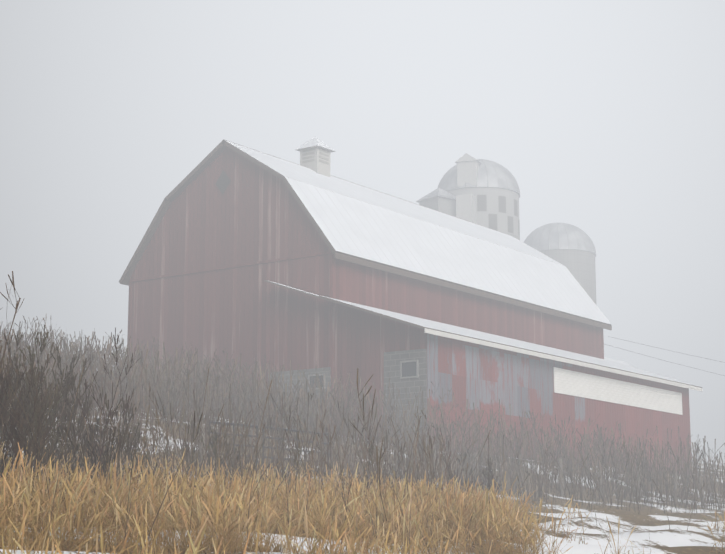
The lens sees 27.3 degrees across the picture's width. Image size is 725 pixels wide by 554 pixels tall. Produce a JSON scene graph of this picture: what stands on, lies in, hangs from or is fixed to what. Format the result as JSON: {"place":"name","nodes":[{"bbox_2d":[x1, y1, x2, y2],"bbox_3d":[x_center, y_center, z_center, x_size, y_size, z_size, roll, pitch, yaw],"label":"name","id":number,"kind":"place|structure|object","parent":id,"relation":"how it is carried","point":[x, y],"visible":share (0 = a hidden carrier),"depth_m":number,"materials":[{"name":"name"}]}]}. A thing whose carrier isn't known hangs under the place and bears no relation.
{"place":"outdoors","nodes":[
{"label":"outdoors","id":0,"kind":"place"},
{"bbox_2d":[0,403,724,553],"bbox_3d":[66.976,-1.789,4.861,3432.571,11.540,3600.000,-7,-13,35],"label":"ground","id":1,"kind":"structure","parent":0,"point":[677,537],"depth_m":35.93,"materials":[{"name":"white snow"}]},
{"bbox_2d":[180,349,426,448],"bbox_3d":[-3.645,5.348,55.514,14.380,4.300,0.097,-7,-13,35],"label":"block foundation","id":2,"kind":"object","parent":1,"relation":"on","point":[407,369],"visible":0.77,"depth_m":52.20,"materials":[{"name":"concrete"}]},
{"bbox_2d":[0,271,724,553],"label":"dead weeds","id":3,"kind":"object","parent":1,"relation":"on","point":[39,382],"visible":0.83,"depth_m":39.86,"materials":[{"name":"plant"}]},
{"bbox_2d":[0,441,724,553],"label":"golden grass","id":4,"kind":"structure","parent":1,"relation":"on","point":[499,525],"depth_m":14.57,"materials":[{"name":"yellow plant"}]},
{"bbox_2d":[130,147,601,400],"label":"barn walls","id":5,"kind":"structure","parent":1,"relation":"on","point":[254,212],"depth_m":57.93,"materials":[{"name":"red wood"}]},
{"bbox_2d":[216,170,230,193],"bbox_3d":[-5.457,-3.709,58.514,0.800,1.000,0.001,-7,-13,35],"label":"gable vent","id":6,"kind":"object","parent":5,"relation":"attached to","point":[223,182],"visible":1,"depth_m":58.51,"materials":[{"name":"grey wood"}]},
{"bbox_2d":[119,139,611,325],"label":"barn roof","id":7,"kind":"structure","parent":5,"relation":"on","point":[348,218],"depth_m":62.01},
{"bbox_2d":[295,137,335,176],"bbox_3d":[-2.001,-5.068,63.299,1.240,1.820,1.240,-7,-13,35],"label":"cupola","id":8,"kind":"object","parent":7,"relation":"on","point":[315,152],"visible":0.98,"depth_m":62.95,"materials":[{"name":"paint"}]},
{"bbox_2d":[126,251,611,413],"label":"trim boards","id":9,"kind":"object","parent":5,"relation":"attached to","point":[366,263],"depth_m":58.85,"materials":[{"name":"wood"}]},
{"bbox_2d":[605,344,723,375],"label":"power line","id":10,"kind":"object","parent":5,"relation":"attached to","point":[663,360],"visible":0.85,"depth_m":74.39,"materials":[{"name":"metal"}]},
{"bbox_2d":[608,336,724,362],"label":"power line","id":11,"kind":"object","parent":5,"relation":"attached to","point":[664,349],"visible":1,"depth_m":74.08,"materials":[{"name":"metal"}]},
{"bbox_2d":[416,153,481,223],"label":"silo chute","id":12,"kind":"object","parent":1,"relation":"on","point":[463,207],"visible":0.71,"depth_m":89.08,"materials":[{"name":"grey metal"}]},
{"bbox_2d":[198,421,715,502],"bbox_3d":[8.422,7.256,51.751,0.434,1.700,41.991,-7,-13,35],"label":"fence","id":13,"kind":"object","parent":1,"relation":"on","point":[434,446],"visible":0.42,"depth_m":38.87,"materials":[{"name":"grey wood"}]},
{"bbox_2d":[438,159,519,239],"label":"silo","id":14,"kind":"object","parent":1,"relation":"on","point":[495,191],"visible":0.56,"depth_m":89.62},
{"bbox_2d":[333,302,690,474],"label":"lean to walls","id":15,"kind":"structure","parent":1,"relation":"on","point":[363,342],"depth_m":55.25,"materials":[{"name":"red wood"}]},
{"bbox_2d":[264,280,701,390],"bbox_3d":[6.100,2.723,62.584,7.132,2.581,23.500,-7,-13,35],"label":"lean to roof","id":16,"kind":"object","parent":15,"relation":"on","point":[472,336],"visible":1,"depth_m":57.94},
{"bbox_2d":[553,367,682,414],"bbox_3d":[11.130,4.951,63.882,0.032,1.000,12.200,-7,-13,35],"label":"white wall panel","id":17,"kind":"object","parent":15,"relation":"attached to","point":[577,384],"visible":1,"depth_m":63.30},
{"bbox_2d":[523,223,596,304],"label":"silo","id":18,"kind":"object","parent":1,"relation":"on","point":[571,248],"visible":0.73,"depth_m":99.59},
{"bbox_2d":[604,357,634,367],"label":"snow","id":19,"kind":"structure","parent":1,"relation":"on","point":[618,361],"depth_m":76.09,"materials":[{"name":"white snow"}]},
{"bbox_2d":[0,0,724,465],"label":"sky","id":20,"kind":"structure","parent":0,"point":[607,117],"materials":[{"name":"grey"}]}
]}

